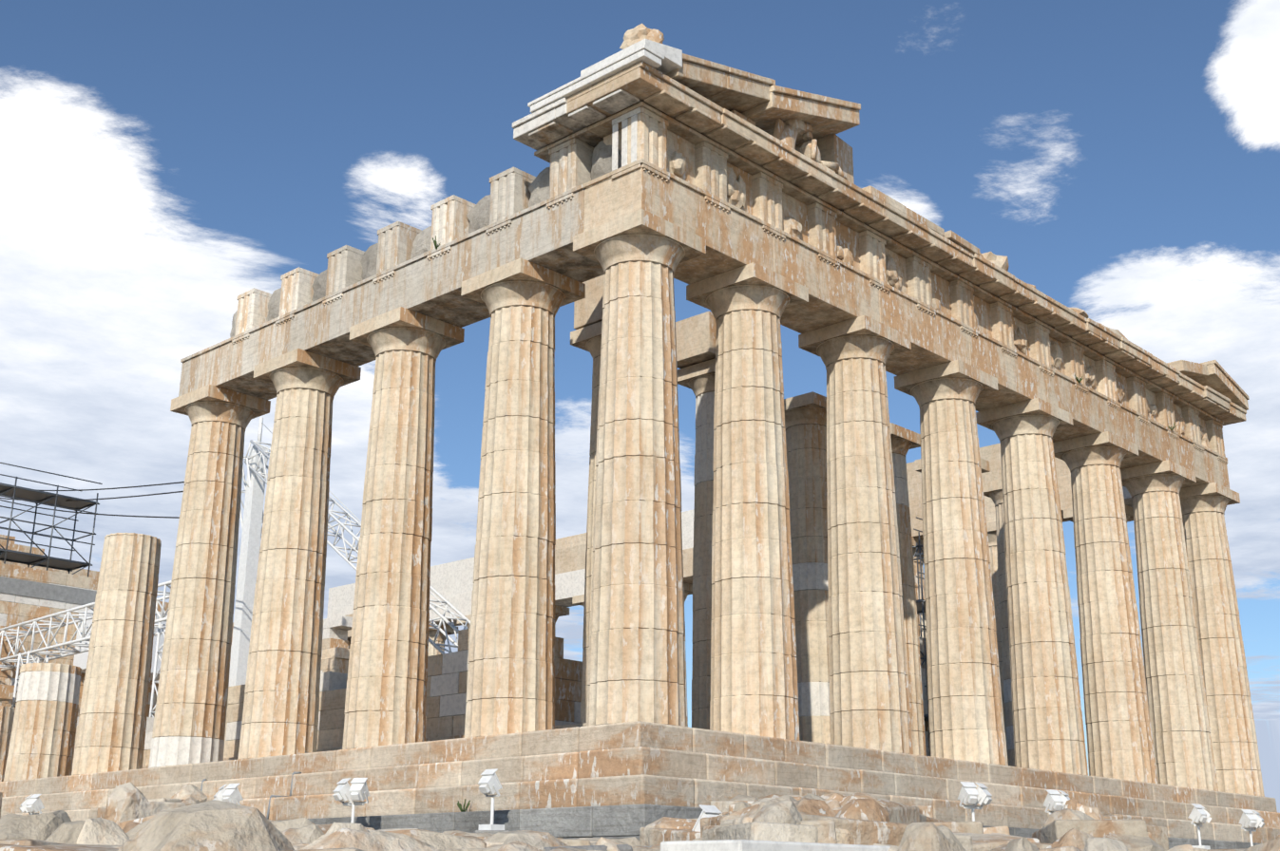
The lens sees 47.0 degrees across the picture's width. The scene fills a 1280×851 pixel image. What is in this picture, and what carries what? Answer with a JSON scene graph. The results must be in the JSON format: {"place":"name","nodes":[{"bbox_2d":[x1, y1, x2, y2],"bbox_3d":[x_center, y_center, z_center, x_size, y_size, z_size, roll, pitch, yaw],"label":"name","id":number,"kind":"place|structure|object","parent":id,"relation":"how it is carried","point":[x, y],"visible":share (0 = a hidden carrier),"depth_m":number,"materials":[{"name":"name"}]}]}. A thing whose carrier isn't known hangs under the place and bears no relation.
{"place":"outdoors","nodes":[
{"label":"outdoors","id":0,"kind":"place"},
{"bbox_2d":[0,0,1279,813],"label":"sky","id":1,"kind":"structure","parent":0,"point":[163,163],"materials":[{"name":"blue"}]},
{"bbox_2d":[348,504,1133,764],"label":"peristyle columns","id":2,"kind":"structure","parent":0,"point":[561,611],"depth_m":58.13,"materials":[{"name":"stone"}]},
{"bbox_2d":[0,534,169,611],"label":"entablature","id":3,"kind":"structure","parent":2,"relation":"on","point":[93,575],"depth_m":89.59,"materials":[{"name":"stone"}]},
{"bbox_2d":[326,443,1132,642],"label":"wall","id":4,"kind":"structure","parent":2,"relation":"on","point":[451,583],"depth_m":71.65,"materials":[{"name":"stone"}]},
{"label":"rock slope","id":5,"kind":"structure","parent":0,"visible":0},
{"bbox_2d":[473,830,509,834],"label":"floodlight plinths","id":6,"kind":"object","parent":5,"relation":"on","point":[487,831],"visible":0.1,"depth_m":24.90,"materials":[{"name":"grey concrete"}]},
{"bbox_2d":[19,794,44,815],"bbox_3d":[-14.453,9.284,34.894,0.727,1.029,0.448,-15,-23,41],"label":"floodlight","id":7,"kind":"object","parent":6,"relation":"on","point":[31,805],"visible":0.79,"depth_m":34.80,"materials":[{"name":"white paint"}]},
{"bbox_2d":[212,783,243,804],"bbox_3d":[-8.432,7.849,30.017,0.727,1.029,0.449,-15,-23,41],"label":"floodlight","id":8,"kind":"object","parent":6,"relation":"on","point":[230,793],"visible":0.5,"depth_m":29.92,"materials":[{"name":"white paint"}]},
{"bbox_2d":[332,778,370,823],"bbox_3d":[-5.414,7.139,27.565,0.721,1.029,0.483,-15,-23,41],"label":"floodlight","id":9,"kind":"object","parent":6,"relation":"on","point":[357,790],"visible":0.98,"depth_m":27.57,"materials":[{"name":"white paint"}]},
{"bbox_2d":[477,768,504,830],"bbox_3d":[-2.576,6.441,25.307,0.328,1.029,0.434,-15,-23,41],"label":"floodlight","id":10,"kind":"object","parent":6,"relation":"on","point":[488,783],"visible":0.96,"depth_m":25.25,"materials":[{"name":"white paint"}]},
{"bbox_2d":[691,804,721,832],"bbox_3d":[0.877,5.426,18.956,0.435,1.029,0.329,-15,-23,41],"label":"floodlight","id":11,"kind":"object","parent":6,"relation":"on","point":[709,811],"visible":0.21,"depth_m":18.99,"materials":[{"name":"white paint"}]},
{"bbox_2d":[957,782,992,821],"bbox_3d":[6.524,7.476,28.615,0.471,1.029,0.724,-15,-23,41],"label":"floodlight","id":12,"kind":"object","parent":6,"relation":"on","point":[969,794],"visible":0.9,"depth_m":28.61,"materials":[{"name":"white paint"}]},
{"bbox_2d":[1043,789,1069,815],"bbox_3d":[8.706,8.107,30.558,0.452,1.029,0.726,-15,-23,41],"label":"floodlight","id":13,"kind":"object","parent":6,"relation":"on","point":[1054,801],"visible":0.62,"depth_m":30.46,"materials":[{"name":"white paint"}]},
{"bbox_2d":[1188,803,1211,849],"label":"floodlight","id":14,"kind":"object","parent":6,"relation":"on","point":[1200,814],"visible":0.98,"depth_m":33.95,"materials":[{"name":"white paint"}]},
{"bbox_2d":[1238,809,1264,846],"bbox_3d":[14.772,9.793,35.446,0.456,1.029,0.724,-15,-23,41],"label":"floodlight","id":15,"kind":"object","parent":6,"relation":"on","point":[1251,819],"visible":0.98,"depth_m":35.40,"materials":[{"name":"white paint"}]},
{"bbox_2d":[544,844,652,850],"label":"ground","id":16,"kind":"structure","parent":5,"relation":"on","point":[624,848],"depth_m":13.67,"materials":[{"name":"beige stone"}]},
{"bbox_2d":[0,783,1279,850],"bbox_3d":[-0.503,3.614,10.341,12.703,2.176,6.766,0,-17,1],"label":"rocks","id":17,"kind":"object","parent":5,"relation":"on","point":[215,826],"visible":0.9,"depth_m":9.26,"materials":[{"name":"beige stone"}]},
{"bbox_2d":[279,804,1260,849],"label":"foundation","id":18,"kind":"object","parent":5,"relation":"on","point":[619,822],"visible":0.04,"depth_m":25.30,"materials":[{"name":"grey stone"}]},
{"bbox_2d":[142,723,586,768],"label":"floor","id":19,"kind":"structure","parent":18,"relation":"on","point":[427,739],"depth_m":37.68,"materials":[{"name":"beige stone"}]},
{"bbox_2d":[0,417,470,717],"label":"derrick crane","id":20,"kind":"object","parent":19,"relation":"on","point":[256,463],"visible":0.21,"depth_m":61.84,"materials":[{"name":"white paint"}]},
{"bbox_2d":[200,772,301,820],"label":"supply cables","id":21,"kind":"object","parent":19,"relation":"on","point":[271,796],"visible":0.29,"depth_m":32.82,"materials":[{"name":"grey plastic"}]},
{"bbox_2d":[0,274,930,772],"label":"cella walls","id":22,"kind":"structure","parent":19,"relation":"on","point":[447,674],"depth_m":41.59,"materials":[{"name":"stone"}]},
{"bbox_2d":[0,576,96,605],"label":"stone beam","id":23,"kind":"structure","parent":22,"relation":"on","point":[40,590],"depth_m":66.30,"materials":[{"name":"grey stone"}]},
{"bbox_2d":[0,462,102,576],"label":"scaffolding","id":24,"kind":"object","parent":23,"relation":"on","point":[36,497],"visible":0.98,"depth_m":69.29,"materials":[{"name":"grey metal"}]},
{"bbox_2d":[0,481,184,518],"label":"overhead cables","id":25,"kind":"object","parent":24,"relation":"attached to","point":[107,499],"visible":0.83,"depth_m":65.70,"materials":[{"name":"black plastic"}]},
{"bbox_2d":[73,610,166,681],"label":"site cabin","id":26,"kind":"object","parent":22,"relation":"on","point":[80,660],"visible":0.04,"depth_m":66.67,"materials":[{"name":"white metal"}]},
{"bbox_2d":[0,209,1264,797],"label":"columns","id":27,"kind":"structure","parent":19,"relation":"on","point":[1171,705],"depth_m":36.32,"materials":[{"name":"stone"}]},
{"bbox_2d":[178,107,640,400],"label":"entablature","id":28,"kind":"structure","parent":27,"relation":"on","point":[543,234],"depth_m":35.93,"materials":[{"name":"stone"}]},
{"bbox_2d":[229,140,621,337],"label":"metope backing blocks","id":29,"kind":"structure","parent":28,"relation":"attached to","point":[478,216],"depth_m":35.31,"materials":[{"name":"beige stone"}]},
{"bbox_2d":[512,88,639,163],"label":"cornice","id":30,"kind":"structure","parent":28,"relation":"on","point":[543,131],"depth_m":32.54,"materials":[{"name":"stone"}]},
{"bbox_2d":[527,38,682,113],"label":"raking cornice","id":31,"kind":"structure","parent":30,"relation":"on","point":[663,59],"depth_m":31.25,"materials":[{"name":"stone"}]},
{"bbox_2d":[619,23,664,49],"bbox_3d":[0.101,-8.194,31.571,0.819,0.705,0.840,-15,-23,41],"label":"acroterion fragment","id":32,"kind":"object","parent":31,"relation":"on","point":[637,33],"visible":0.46,"depth_m":31.31,"materials":[{"name":"stone"}]},
{"bbox_2d":[582,107,1229,489],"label":"entablature","id":33,"kind":"structure","parent":27,"relation":"on","point":[735,216],"depth_m":37.17,"materials":[{"name":"stone"}]},
{"bbox_2d":[566,60,1246,425],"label":"cornice","id":34,"kind":"structure","parent":33,"relation":"on","point":[751,148],"depth_m":37.21,"materials":[{"name":"stone"}]},
{"bbox_2d":[773,118,812,150],"bbox_3d":[3.620,-6.872,35.012,0.391,1.220,1.504,-15,-23,41],"label":"helios horse sculpture","id":35,"kind":"object","parent":34,"relation":"on","point":[788,132],"visible":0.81,"depth_m":34.78,"materials":[{"name":"beige stone"}]},
{"bbox_2d":[800,132,847,180],"bbox_3d":[4.457,-6.511,35.793,0.597,1.004,1.597,-15,-23,41],"label":"dionysos sculpture","id":36,"kind":"object","parent":34,"relation":"on","point":[809,148],"visible":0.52,"depth_m":35.38,"materials":[{"name":"stone"}]},
{"bbox_2d":[665,53,1249,410],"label":"pediment fragments","id":37,"kind":"object","parent":34,"relation":"on","point":[762,103],"visible":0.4,"depth_m":34.70,"materials":[{"name":"stone"}]},
{"bbox_2d":[979,251,1127,340],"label":"broken cornice stones","id":38,"kind":"object","parent":34,"relation":"on","point":[1002,261],"visible":0.08,"depth_m":41.16,"materials":[{"name":"beige stone"}]},
{"bbox_2d":[570,321,1015,766],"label":"inner columns","id":39,"kind":"structure","parent":19,"relation":"on","point":[806,426],"depth_m":41.19,"materials":[{"name":"stone"}]},
{"bbox_2d":[912,516,930,752],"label":"scaffolding","id":40,"kind":"object","parent":19,"relation":"on","point":[921,605],"visible":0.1,"depth_m":51.63,"materials":[{"name":"grey metal"}]},
{"bbox_2d":[0,721,1279,843],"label":"crepidoma steps","id":41,"kind":"structure","parent":18,"relation":"on","point":[635,763],"depth_m":31.05,"materials":[{"name":"beige stone"}]},
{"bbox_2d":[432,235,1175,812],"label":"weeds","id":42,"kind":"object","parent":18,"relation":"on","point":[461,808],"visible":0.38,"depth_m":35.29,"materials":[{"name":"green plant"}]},
{"bbox_2d":[660,840,890,850],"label":"marble block","id":43,"kind":"object","parent":5,"relation":"on","point":[727,846],"depth_m":10.21,"materials":[{"name":"white stone"}]}
]}

